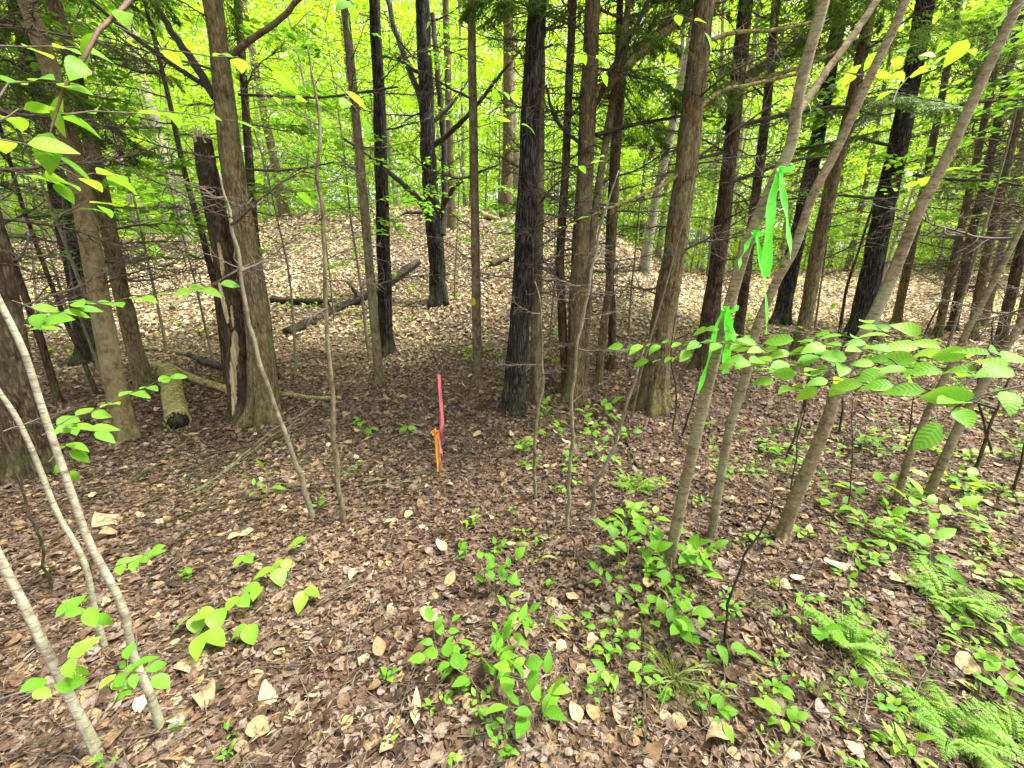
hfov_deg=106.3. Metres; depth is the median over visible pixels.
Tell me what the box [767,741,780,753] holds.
seedling
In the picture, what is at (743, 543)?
seedling
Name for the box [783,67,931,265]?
young beech
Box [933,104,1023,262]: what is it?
young beech
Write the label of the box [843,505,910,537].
seedling
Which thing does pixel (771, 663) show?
seedling
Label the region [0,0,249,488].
tree
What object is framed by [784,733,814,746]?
seedling
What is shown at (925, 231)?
young beech
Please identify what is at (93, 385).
sapling
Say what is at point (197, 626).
seedling
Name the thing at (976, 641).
seedling
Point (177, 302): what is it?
fallen log
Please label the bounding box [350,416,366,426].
seedling
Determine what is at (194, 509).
fallen stick
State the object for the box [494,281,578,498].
sapling
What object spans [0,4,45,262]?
young beech
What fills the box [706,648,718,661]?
seedling
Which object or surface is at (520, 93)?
young beech
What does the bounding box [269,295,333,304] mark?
fallen log
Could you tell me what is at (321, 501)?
seedling
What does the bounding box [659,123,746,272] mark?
young beech
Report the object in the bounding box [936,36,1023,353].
tree
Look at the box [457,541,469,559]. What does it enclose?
seedling
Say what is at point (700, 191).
young beech
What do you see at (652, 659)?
seedling
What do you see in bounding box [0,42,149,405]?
tree
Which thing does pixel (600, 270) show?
fallen log
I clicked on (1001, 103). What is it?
young beech
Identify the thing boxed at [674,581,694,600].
seedling
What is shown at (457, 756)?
seedling
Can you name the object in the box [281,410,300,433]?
fallen stick
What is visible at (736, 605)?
seedling
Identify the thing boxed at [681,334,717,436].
sapling
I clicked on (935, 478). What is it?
beech sapling
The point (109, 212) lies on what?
beech branch
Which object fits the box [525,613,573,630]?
seedling
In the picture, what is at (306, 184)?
young beech
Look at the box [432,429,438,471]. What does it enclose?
flagging ribbon
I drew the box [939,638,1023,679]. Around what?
fallen stick
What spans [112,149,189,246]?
young beech
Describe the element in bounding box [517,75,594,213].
young beech
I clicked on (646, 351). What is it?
sapling
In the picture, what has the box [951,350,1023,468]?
sapling
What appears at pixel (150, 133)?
young beech
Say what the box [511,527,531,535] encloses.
seedling
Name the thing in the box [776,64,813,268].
slim tree
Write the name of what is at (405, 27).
young beech
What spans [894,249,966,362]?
sapling
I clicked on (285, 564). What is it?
seedling
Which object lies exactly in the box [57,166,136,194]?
beech branch
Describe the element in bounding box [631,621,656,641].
lily plant
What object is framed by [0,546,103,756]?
beech sapling
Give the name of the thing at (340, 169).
young beech
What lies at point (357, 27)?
slim tree
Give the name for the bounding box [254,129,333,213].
young beech
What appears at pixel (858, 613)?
seedling
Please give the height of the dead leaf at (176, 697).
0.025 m
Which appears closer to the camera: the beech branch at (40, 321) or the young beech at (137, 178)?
the beech branch at (40, 321)
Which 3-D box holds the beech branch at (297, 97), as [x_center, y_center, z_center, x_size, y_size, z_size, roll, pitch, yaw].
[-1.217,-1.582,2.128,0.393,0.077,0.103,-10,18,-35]
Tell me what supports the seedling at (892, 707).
on the ground at (414, 745)
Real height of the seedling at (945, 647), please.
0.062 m
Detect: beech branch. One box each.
[0,43,113,63]
[0,74,92,98]
[0,101,100,138]
[0,136,90,180]
[0,675,86,699]
[9,170,80,203]
[12,280,239,334]
[32,0,134,174]
[40,595,113,626]
[42,373,187,481]
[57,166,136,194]
[57,636,101,677]
[60,201,117,217]
[61,107,260,131]
[86,661,169,699]
[106,642,159,712]
[108,544,165,574]
[115,24,297,93]
[250,84,327,107]
[272,177,356,206]
[330,79,370,138]
[336,0,355,33]
[460,116,533,134]
[492,82,520,104]
[549,216,588,233]
[568,155,604,173]
[570,52,607,85]
[608,326,788,369]
[661,13,711,51]
[724,319,1023,450]
[781,89,810,109]
[803,50,947,121]
[842,44,916,82]
[842,71,904,86]
[876,48,977,102]
[881,171,918,190]
[918,167,963,186]
[931,2,1023,67]
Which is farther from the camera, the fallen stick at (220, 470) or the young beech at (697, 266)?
the young beech at (697, 266)
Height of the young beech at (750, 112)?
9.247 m
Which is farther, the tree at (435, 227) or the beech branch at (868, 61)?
the tree at (435, 227)
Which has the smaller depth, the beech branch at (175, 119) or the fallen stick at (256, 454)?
the beech branch at (175, 119)
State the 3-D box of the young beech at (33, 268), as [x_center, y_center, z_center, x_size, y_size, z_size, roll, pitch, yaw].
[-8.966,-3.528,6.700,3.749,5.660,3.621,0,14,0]
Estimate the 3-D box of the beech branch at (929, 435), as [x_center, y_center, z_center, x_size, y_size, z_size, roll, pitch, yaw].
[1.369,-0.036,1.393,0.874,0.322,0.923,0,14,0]
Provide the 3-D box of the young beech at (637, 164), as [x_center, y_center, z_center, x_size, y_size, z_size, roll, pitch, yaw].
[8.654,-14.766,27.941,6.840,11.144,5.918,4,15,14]
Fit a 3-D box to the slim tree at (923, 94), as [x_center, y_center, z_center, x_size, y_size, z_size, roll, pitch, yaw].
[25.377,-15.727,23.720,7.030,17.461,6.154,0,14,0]
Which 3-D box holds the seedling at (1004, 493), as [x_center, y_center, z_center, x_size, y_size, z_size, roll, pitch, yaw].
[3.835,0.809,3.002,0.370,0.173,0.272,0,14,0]
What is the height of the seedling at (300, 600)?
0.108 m
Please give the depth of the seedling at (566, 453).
3.42 m
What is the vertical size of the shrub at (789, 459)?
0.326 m
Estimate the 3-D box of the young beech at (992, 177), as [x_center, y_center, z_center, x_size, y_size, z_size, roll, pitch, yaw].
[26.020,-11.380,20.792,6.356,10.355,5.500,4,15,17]
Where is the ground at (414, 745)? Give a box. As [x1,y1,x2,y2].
[0,207,1023,767]
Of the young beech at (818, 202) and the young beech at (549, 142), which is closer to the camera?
the young beech at (549, 142)
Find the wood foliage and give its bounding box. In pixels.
[0,0,1023,272]
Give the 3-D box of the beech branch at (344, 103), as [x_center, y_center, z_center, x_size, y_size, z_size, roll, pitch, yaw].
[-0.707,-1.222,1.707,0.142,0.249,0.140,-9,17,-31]
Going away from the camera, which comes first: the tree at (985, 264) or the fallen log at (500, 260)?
the tree at (985, 264)
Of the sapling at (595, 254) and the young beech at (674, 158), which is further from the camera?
the young beech at (674, 158)
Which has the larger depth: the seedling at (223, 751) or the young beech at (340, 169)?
the young beech at (340, 169)
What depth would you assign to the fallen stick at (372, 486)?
3.09 m
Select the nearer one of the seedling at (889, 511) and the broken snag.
the seedling at (889, 511)
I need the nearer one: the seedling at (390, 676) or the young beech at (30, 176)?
the seedling at (390, 676)
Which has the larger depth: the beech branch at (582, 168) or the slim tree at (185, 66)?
the slim tree at (185, 66)
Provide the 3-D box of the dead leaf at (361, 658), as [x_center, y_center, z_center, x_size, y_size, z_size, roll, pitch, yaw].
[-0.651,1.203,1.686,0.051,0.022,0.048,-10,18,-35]
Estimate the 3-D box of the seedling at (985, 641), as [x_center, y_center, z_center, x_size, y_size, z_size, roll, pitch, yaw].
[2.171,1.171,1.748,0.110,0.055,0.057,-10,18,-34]
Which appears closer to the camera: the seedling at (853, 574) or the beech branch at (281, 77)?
the beech branch at (281, 77)
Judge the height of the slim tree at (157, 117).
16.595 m
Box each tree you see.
[0,0,186,443]
[0,0,205,367]
[0,0,214,395]
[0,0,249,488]
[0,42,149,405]
[0,186,16,238]
[4,125,28,234]
[40,0,397,427]
[71,0,141,233]
[102,2,237,137]
[114,3,186,226]
[125,0,238,203]
[127,9,194,246]
[179,0,326,378]
[230,62,286,217]
[242,0,289,214]
[276,2,290,212]
[316,0,450,386]
[323,0,367,106]
[327,0,453,358]
[331,0,509,308]
[333,0,415,132]
[333,60,353,201]
[356,0,408,205]
[370,1,486,387]
[383,0,499,229]
[388,0,519,205]
[426,0,776,405]
[444,0,620,418]
[452,0,604,403]
[458,0,632,393]
[499,5,563,218]
[510,0,716,396]
[513,0,565,210]
[544,0,693,390]
[544,0,713,371]
[545,50,572,192]
[546,0,834,417]
[612,6,719,241]
[613,0,897,370]
[631,7,656,237]
[639,4,691,278]
[656,0,769,259]
[656,1,804,266]
[666,1,798,275]
[689,0,982,327]
[702,0,874,341]
[703,0,769,276]
[707,50,788,268]
[744,23,815,263]
[745,0,1002,360]
[752,0,1023,343]
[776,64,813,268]
[782,75,840,259]
[826,90,854,267]
[835,10,885,247]
[839,1,967,271]
[857,0,1023,323]
[871,0,1001,263]
[888,68,939,254]
[890,0,1023,338]
[896,4,1023,331]
[929,18,1023,341]
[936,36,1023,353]
[940,46,1023,327]
[977,83,1023,334]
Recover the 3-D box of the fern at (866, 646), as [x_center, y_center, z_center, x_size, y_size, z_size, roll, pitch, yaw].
[1.543,1.147,1.710,0.323,0.182,0.374,0,14,0]
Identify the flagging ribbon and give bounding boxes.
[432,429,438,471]
[438,375,443,456]
[697,305,738,392]
[738,230,768,333]
[761,165,794,275]
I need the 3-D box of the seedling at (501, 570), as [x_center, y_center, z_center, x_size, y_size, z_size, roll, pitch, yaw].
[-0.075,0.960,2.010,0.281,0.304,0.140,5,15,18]
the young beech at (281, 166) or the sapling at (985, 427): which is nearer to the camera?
the sapling at (985, 427)
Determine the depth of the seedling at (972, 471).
3.00 m
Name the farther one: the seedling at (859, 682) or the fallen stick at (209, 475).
the fallen stick at (209, 475)
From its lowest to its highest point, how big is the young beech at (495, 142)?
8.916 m
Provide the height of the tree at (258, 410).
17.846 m
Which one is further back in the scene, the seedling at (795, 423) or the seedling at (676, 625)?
the seedling at (795, 423)
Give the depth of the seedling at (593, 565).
2.02 m
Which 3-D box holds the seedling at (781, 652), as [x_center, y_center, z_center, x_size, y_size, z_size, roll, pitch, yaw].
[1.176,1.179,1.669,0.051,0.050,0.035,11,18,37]
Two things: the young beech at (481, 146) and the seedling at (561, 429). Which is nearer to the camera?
the seedling at (561, 429)
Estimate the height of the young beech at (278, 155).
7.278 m
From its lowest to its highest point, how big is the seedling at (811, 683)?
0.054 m
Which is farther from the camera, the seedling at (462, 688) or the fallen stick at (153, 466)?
the fallen stick at (153, 466)
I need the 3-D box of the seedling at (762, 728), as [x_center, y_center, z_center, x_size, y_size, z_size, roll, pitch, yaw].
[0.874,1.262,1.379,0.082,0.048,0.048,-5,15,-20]
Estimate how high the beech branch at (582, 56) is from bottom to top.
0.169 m
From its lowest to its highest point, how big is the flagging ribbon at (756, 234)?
0.479 m
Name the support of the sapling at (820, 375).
on the ground at (414, 745)
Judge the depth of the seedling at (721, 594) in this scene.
2.00 m
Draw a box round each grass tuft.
[629,632,726,728]
[679,668,744,725]
[737,590,780,611]
[879,658,955,713]
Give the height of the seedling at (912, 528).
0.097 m
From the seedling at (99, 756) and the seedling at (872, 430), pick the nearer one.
the seedling at (99, 756)
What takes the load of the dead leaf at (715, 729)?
on the ground at (414, 745)
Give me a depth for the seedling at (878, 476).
2.96 m
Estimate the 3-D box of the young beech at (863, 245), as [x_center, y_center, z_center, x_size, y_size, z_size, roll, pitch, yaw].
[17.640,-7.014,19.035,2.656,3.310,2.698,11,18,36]
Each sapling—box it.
[0,114,175,395]
[0,295,166,729]
[0,388,108,649]
[0,403,81,589]
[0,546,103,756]
[15,0,273,383]
[151,139,330,519]
[237,44,384,522]
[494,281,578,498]
[533,170,643,529]
[591,348,644,512]
[630,142,701,419]
[653,313,686,432]
[663,0,880,568]
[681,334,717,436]
[706,0,910,538]
[719,490,780,642]
[758,353,862,464]
[761,316,836,489]
[771,0,1023,545]
[813,317,857,433]
[820,364,893,510]
[830,151,886,333]
[864,186,1023,502]
[882,373,938,453]
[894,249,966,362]
[916,181,1023,498]
[923,335,1023,452]
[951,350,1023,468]
[984,400,1023,490]
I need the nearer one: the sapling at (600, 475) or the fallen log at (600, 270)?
the sapling at (600, 475)
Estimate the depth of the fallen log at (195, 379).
5.51 m
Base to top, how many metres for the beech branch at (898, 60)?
0.294 m
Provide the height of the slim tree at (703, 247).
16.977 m
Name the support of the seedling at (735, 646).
on the ground at (414, 745)
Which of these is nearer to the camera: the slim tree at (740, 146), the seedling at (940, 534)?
the seedling at (940, 534)
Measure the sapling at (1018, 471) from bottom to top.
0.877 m
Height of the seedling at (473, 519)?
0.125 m
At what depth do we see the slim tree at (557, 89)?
31.18 m
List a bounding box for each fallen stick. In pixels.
[15,708,84,758]
[84,431,259,499]
[130,432,328,474]
[141,434,306,486]
[143,414,330,504]
[154,425,246,518]
[161,431,270,475]
[162,430,305,512]
[164,406,296,502]
[165,486,333,522]
[167,421,308,510]
[174,427,271,502]
[182,410,313,522]
[184,419,312,494]
[186,441,281,477]
[193,409,314,500]
[195,402,320,492]
[195,423,316,474]
[210,444,271,489]
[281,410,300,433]
[361,480,423,488]
[364,467,430,483]
[581,692,653,732]
[619,605,653,743]
[624,431,644,468]
[755,655,839,693]
[811,651,895,697]
[934,714,1023,762]
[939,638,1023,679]
[977,686,1023,718]
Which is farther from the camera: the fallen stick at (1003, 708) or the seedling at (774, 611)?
the seedling at (774, 611)
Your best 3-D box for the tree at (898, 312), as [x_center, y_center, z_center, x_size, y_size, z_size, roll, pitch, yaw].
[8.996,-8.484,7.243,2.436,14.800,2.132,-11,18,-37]
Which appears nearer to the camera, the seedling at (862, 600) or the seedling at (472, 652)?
the seedling at (472, 652)
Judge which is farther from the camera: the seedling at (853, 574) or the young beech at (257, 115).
the young beech at (257, 115)
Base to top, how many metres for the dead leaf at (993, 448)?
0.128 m
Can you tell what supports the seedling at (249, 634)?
on the ground at (414, 745)
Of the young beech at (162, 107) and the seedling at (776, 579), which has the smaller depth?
the seedling at (776, 579)
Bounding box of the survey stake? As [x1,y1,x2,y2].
[434,371,441,473]
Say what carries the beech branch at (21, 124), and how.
attached to the beech branch at (76, 68)
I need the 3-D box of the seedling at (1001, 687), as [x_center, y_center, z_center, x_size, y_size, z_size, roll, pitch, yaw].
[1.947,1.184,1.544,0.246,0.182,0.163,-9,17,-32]
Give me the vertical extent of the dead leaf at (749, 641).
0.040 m
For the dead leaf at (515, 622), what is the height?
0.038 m
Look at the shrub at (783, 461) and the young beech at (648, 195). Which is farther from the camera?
the young beech at (648, 195)
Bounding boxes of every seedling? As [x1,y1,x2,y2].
[88,753,118,767]
[119,661,151,675]
[168,712,187,731]
[173,615,204,633]
[179,567,192,579]
[189,627,224,660]
[191,606,226,627]
[214,738,237,760]
[223,721,238,738]
[225,593,249,610]
[231,623,257,644]
[233,553,253,566]
[240,459,286,499]
[241,581,267,601]
[253,566,286,586]
[271,559,291,571]
[290,534,307,549]
[293,585,319,613]
[312,494,325,509]
[343,460,362,475]
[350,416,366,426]
[363,427,378,435]
[380,667,398,681]
[380,733,399,747]
[399,425,416,433]
[408,631,543,700]
[419,606,473,652]
[421,692,453,717]
[444,686,468,697]
[448,752,462,765]
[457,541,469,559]
[459,645,480,657]
[461,508,480,527]
[462,686,493,715]
[469,707,498,738]
[473,543,524,597]
[484,650,571,738]
[486,702,519,759]
[489,537,507,553]
[489,570,540,659]
[497,659,515,679]
[510,604,535,627]
[511,436,532,453]
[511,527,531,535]
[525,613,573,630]
[533,531,552,545]
[539,396,575,425]
[545,579,554,586]
[552,420,588,443]
[552,473,582,492]
[560,450,576,471]
[570,436,620,464]
[573,616,585,630]
[577,405,606,437]
[581,611,663,688]
[583,644,619,662]
[583,670,606,703]
[588,559,634,603]
[592,396,623,418]
[592,513,672,566]
[604,500,649,526]
[605,512,631,527]
[606,427,642,442]
[610,673,618,692]
[611,618,640,639]
[628,506,669,536]
[629,584,713,643]
[632,522,728,587]
[642,476,667,491]
[642,561,657,576]
[643,683,672,697]
[644,676,673,703]
[647,646,667,670]
[664,583,762,665]
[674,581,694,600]
[683,589,710,608]
[684,543,722,578]
[685,541,717,552]
[690,494,711,503]
[695,686,737,743]
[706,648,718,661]
[718,587,731,603]
[720,599,745,617]
[720,680,736,693]
[734,533,752,546]
[741,531,763,542]
[748,723,767,745]
[749,694,807,733]
[758,686,766,696]
[759,444,781,454]
[761,440,789,452]
[763,528,774,545]
[764,675,794,700]
[765,578,779,587]
[765,657,781,668]
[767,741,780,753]
[770,620,802,641]
[771,608,780,620]
[776,648,789,656]
[777,422,805,430]
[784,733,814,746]
[788,454,855,490]
[791,597,849,644]
[793,525,817,537]
[794,585,825,602]
[798,676,813,693]
[816,487,864,512]
[821,521,838,531]
[823,692,840,707]
[829,527,888,565]
[829,567,860,589]
[829,669,846,685]
[831,707,861,734]
[833,668,866,703]
[834,750,868,767]
[836,437,857,453]
[840,592,870,620]
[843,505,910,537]
[845,539,888,553]
[851,606,878,627]
[851,628,870,642]
[852,558,865,574]
[855,428,881,447]
[862,521,956,564]
[864,664,910,722]
[865,742,877,750]
[870,725,896,749]
[872,719,938,767]
[873,472,907,494]
[873,553,888,564]
[876,489,917,499]
[878,635,890,646]
[881,497,905,519]
[881,517,910,529]
[882,528,909,538]
[882,651,897,671]
[886,477,986,522]
[886,697,903,712]
[886,703,908,711]
[890,509,966,585]
[894,739,915,757]
[897,719,919,732]
[899,520,926,533]
[905,483,927,497]
[910,467,987,510]
[910,507,927,515]
[910,617,925,642]
[911,654,944,678]
[913,692,942,708]
[930,447,957,454]
[930,596,1011,632]
[935,564,963,587]
[936,606,1001,661]
[936,644,949,655]
[944,724,961,736]
[946,476,997,489]
[948,463,977,481]
[955,676,986,698]
[958,448,978,461]
[959,548,993,564]
[963,477,1023,496]
[963,487,982,501]
[963,495,1007,528]
[965,560,1023,586]
[967,535,1005,555]
[967,646,1023,701]
[968,633,1008,662]
[969,481,988,495]
[971,526,1016,549]
[979,636,996,648]
[983,438,1023,461]
[987,623,1023,657]
[995,579,1023,603]
[1008,492,1023,505]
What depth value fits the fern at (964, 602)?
1.92 m
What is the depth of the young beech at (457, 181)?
16.50 m
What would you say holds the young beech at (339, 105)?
on the ground at (414, 745)
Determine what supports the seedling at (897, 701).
on the ground at (414, 745)
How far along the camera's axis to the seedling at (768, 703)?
1.40 m
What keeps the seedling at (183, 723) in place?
on the ground at (414, 745)
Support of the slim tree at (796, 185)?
on the ground at (414, 745)
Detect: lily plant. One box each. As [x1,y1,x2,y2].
[503,540,532,550]
[529,552,555,566]
[596,602,624,623]
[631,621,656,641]
[653,588,680,613]
[689,658,719,705]
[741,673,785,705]
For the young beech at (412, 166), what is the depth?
24.07 m
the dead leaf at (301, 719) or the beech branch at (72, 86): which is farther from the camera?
the dead leaf at (301, 719)
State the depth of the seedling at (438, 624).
1.70 m
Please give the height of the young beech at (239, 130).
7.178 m
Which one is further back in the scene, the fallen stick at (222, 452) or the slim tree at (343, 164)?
the slim tree at (343, 164)
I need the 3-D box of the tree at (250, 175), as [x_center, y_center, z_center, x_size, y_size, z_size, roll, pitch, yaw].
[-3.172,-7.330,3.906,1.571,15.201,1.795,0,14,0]
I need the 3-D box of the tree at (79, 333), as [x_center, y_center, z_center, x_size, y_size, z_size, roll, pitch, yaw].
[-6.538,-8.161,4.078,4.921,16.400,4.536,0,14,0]
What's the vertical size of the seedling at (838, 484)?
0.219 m
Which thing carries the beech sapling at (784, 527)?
on the ground at (414, 745)
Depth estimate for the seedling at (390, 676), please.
1.58 m
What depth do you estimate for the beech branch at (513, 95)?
2.21 m
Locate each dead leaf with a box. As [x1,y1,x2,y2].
[92,511,121,526]
[92,527,117,540]
[170,692,190,705]
[173,650,207,671]
[190,678,214,709]
[258,679,277,707]
[278,701,304,720]
[300,712,319,726]
[358,653,369,665]
[410,686,420,724]
[419,606,440,621]
[511,621,522,629]
[587,632,602,651]
[705,718,733,740]
[742,632,760,649]
[780,578,796,591]
[824,557,856,570]
[883,588,895,597]
[979,446,1001,456]
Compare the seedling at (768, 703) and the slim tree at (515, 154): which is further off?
the slim tree at (515, 154)
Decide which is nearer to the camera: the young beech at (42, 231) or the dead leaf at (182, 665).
the dead leaf at (182, 665)
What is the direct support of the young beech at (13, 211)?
on the ground at (414, 745)
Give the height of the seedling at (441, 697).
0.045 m
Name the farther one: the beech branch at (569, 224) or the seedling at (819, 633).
the beech branch at (569, 224)
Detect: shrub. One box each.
[706,435,756,476]
[729,437,792,481]
[766,427,808,453]
[773,431,858,473]
[781,303,846,361]
[799,426,909,468]
[822,342,887,374]
[853,335,918,366]
[856,407,932,460]
[884,366,913,383]
[939,361,979,387]
[948,384,1023,426]
[954,377,1023,412]
[977,420,1023,453]
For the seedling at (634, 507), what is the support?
on the ground at (414, 745)
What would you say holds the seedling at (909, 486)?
on the ground at (414, 745)
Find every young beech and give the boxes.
[0,0,274,304]
[0,0,281,352]
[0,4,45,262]
[0,5,162,335]
[0,36,130,329]
[0,80,170,244]
[0,89,122,253]
[0,96,194,378]
[0,126,52,217]
[0,153,48,238]
[0,154,40,227]
[0,164,39,232]
[24,0,279,360]
[41,175,151,254]
[63,1,217,247]
[80,104,185,239]
[84,25,268,250]
[92,46,202,230]
[104,14,406,375]
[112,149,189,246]
[121,67,222,219]
[131,81,220,223]
[139,75,264,184]
[157,94,217,218]
[174,94,293,205]
[177,2,346,217]
[188,0,500,361]
[198,0,392,179]
[207,0,386,214]
[235,48,404,321]
[235,92,331,214]
[253,0,418,138]
[254,116,322,212]
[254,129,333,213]
[269,139,334,210]
[284,2,407,206]
[291,25,410,181]
[292,166,347,211]
[295,99,392,206]
[313,173,356,207]
[323,37,418,186]
[327,95,406,202]
[362,104,421,204]
[381,3,498,172]
[389,1,520,299]
[391,127,441,204]
[392,128,440,198]
[396,33,500,205]
[437,153,480,205]
[441,131,496,204]
[452,25,561,207]
[452,50,521,207]
[454,74,520,201]
[478,149,512,207]
[479,32,571,153]
[480,100,637,350]
[497,54,577,183]
[500,89,573,187]
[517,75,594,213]
[544,71,604,213]
[546,104,606,216]
[548,56,657,211]
[550,4,754,335]
[551,35,661,223]
[595,131,652,231]
[596,100,662,228]
[601,99,678,245]
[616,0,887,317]
[617,150,669,235]
[620,65,713,202]
[623,157,668,241]
[638,85,736,219]
[641,113,739,232]
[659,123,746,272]
[660,33,788,269]
[662,149,718,265]
[666,22,829,241]
[686,209,708,260]
[698,109,801,254]
[740,64,871,266]
[748,76,947,330]
[776,134,860,230]
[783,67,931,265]
[794,157,862,268]
[803,208,864,270]
[805,192,868,273]
[813,14,1018,283]
[818,68,980,216]
[833,215,897,259]
[872,0,1023,347]
[895,91,1022,274]
[914,196,955,267]
[932,140,1022,279]
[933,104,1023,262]
[934,119,1023,246]
[935,149,1022,242]
[936,58,1022,268]
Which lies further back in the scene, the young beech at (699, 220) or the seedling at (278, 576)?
the young beech at (699, 220)
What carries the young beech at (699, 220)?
on the ground at (414, 745)
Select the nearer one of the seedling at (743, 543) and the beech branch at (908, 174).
the beech branch at (908, 174)
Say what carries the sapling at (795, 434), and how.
on the ground at (414, 745)
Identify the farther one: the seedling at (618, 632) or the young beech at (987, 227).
the young beech at (987, 227)
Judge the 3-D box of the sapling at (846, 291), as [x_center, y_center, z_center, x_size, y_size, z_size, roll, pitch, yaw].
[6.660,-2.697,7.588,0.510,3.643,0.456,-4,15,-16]
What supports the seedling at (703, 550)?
on the ground at (414, 745)
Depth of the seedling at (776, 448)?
3.77 m
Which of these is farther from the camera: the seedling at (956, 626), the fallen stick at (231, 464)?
the fallen stick at (231, 464)
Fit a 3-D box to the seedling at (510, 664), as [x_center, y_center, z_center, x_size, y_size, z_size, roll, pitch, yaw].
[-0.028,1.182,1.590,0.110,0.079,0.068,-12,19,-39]
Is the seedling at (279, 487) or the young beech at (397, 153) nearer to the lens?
the seedling at (279, 487)
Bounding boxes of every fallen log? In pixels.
[121,347,186,355]
[149,362,226,392]
[158,364,191,429]
[169,294,190,309]
[186,352,221,369]
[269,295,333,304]
[279,391,341,400]
[282,259,420,334]
[479,210,499,220]
[488,255,509,266]
[593,260,661,273]
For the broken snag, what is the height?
3.222 m
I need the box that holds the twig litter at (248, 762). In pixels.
[0,324,1023,767]
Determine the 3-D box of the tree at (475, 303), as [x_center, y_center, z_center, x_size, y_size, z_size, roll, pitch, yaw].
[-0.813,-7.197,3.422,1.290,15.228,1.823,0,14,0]
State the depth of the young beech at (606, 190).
18.38 m
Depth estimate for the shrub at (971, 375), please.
4.89 m
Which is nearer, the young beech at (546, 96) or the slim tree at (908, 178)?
the young beech at (546, 96)
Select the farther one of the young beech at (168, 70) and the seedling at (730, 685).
the young beech at (168, 70)
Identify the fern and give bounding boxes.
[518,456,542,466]
[607,469,659,494]
[795,602,907,687]
[887,677,1023,767]
[895,549,1017,628]
[949,692,1023,765]
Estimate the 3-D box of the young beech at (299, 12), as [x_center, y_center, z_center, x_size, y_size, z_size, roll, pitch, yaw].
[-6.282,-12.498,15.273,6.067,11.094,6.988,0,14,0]
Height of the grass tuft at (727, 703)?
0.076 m
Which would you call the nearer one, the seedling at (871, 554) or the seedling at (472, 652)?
the seedling at (472, 652)
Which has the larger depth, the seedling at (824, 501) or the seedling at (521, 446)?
the seedling at (521, 446)
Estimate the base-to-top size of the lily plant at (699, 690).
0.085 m
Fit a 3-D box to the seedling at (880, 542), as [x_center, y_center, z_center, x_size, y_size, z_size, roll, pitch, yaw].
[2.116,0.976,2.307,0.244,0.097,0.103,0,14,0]
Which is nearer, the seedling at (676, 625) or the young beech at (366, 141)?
the seedling at (676, 625)
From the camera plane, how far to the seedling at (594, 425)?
4.19 m
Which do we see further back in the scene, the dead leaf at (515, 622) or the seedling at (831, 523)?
the seedling at (831, 523)
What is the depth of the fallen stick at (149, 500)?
3.63 m
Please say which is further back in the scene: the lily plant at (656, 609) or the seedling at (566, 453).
the seedling at (566, 453)
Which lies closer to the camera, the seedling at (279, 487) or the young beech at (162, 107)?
the seedling at (279, 487)
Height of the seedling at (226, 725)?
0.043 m
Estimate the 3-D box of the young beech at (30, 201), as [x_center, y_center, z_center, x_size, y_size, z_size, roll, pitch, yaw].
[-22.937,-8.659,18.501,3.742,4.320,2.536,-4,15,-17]
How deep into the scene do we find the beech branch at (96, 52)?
1.18 m
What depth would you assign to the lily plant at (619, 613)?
1.91 m
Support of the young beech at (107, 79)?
on the ground at (414, 745)
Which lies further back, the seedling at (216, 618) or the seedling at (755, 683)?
the seedling at (216, 618)
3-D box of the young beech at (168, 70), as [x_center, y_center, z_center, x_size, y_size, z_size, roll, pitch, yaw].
[-9.679,-6.936,11.198,4.267,6.198,3.555,-8,16,-27]
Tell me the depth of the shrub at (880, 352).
5.98 m
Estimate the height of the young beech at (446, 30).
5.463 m
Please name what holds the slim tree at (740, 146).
on the ground at (414, 745)
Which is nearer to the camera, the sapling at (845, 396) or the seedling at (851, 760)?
the seedling at (851, 760)
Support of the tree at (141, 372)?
on the ground at (414, 745)
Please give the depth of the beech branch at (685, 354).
1.81 m
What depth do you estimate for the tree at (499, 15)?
4.14 m
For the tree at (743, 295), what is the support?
on the ground at (414, 745)
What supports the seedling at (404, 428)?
on the ground at (414, 745)
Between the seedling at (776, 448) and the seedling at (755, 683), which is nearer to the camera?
the seedling at (755, 683)
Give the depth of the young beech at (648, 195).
21.02 m
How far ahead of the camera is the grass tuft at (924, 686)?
1.59 m
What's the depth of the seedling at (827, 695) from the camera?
1.48 m
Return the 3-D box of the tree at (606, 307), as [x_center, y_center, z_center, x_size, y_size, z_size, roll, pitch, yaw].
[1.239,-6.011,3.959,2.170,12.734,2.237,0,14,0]
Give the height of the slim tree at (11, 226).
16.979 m
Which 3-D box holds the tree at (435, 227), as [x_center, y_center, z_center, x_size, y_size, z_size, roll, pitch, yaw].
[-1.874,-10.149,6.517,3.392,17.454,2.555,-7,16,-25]
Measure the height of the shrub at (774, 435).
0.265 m
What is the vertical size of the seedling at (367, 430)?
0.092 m
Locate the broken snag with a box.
[192,127,246,423]
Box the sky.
[9,0,1019,268]
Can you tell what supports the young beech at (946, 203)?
on the ground at (414, 745)
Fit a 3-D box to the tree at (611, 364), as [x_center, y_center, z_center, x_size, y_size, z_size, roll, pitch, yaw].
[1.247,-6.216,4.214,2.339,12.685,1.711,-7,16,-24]
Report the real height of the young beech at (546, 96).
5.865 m
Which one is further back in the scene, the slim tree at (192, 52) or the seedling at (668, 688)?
the slim tree at (192, 52)
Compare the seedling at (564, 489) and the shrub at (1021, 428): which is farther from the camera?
the shrub at (1021, 428)
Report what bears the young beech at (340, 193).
on the ground at (414, 745)

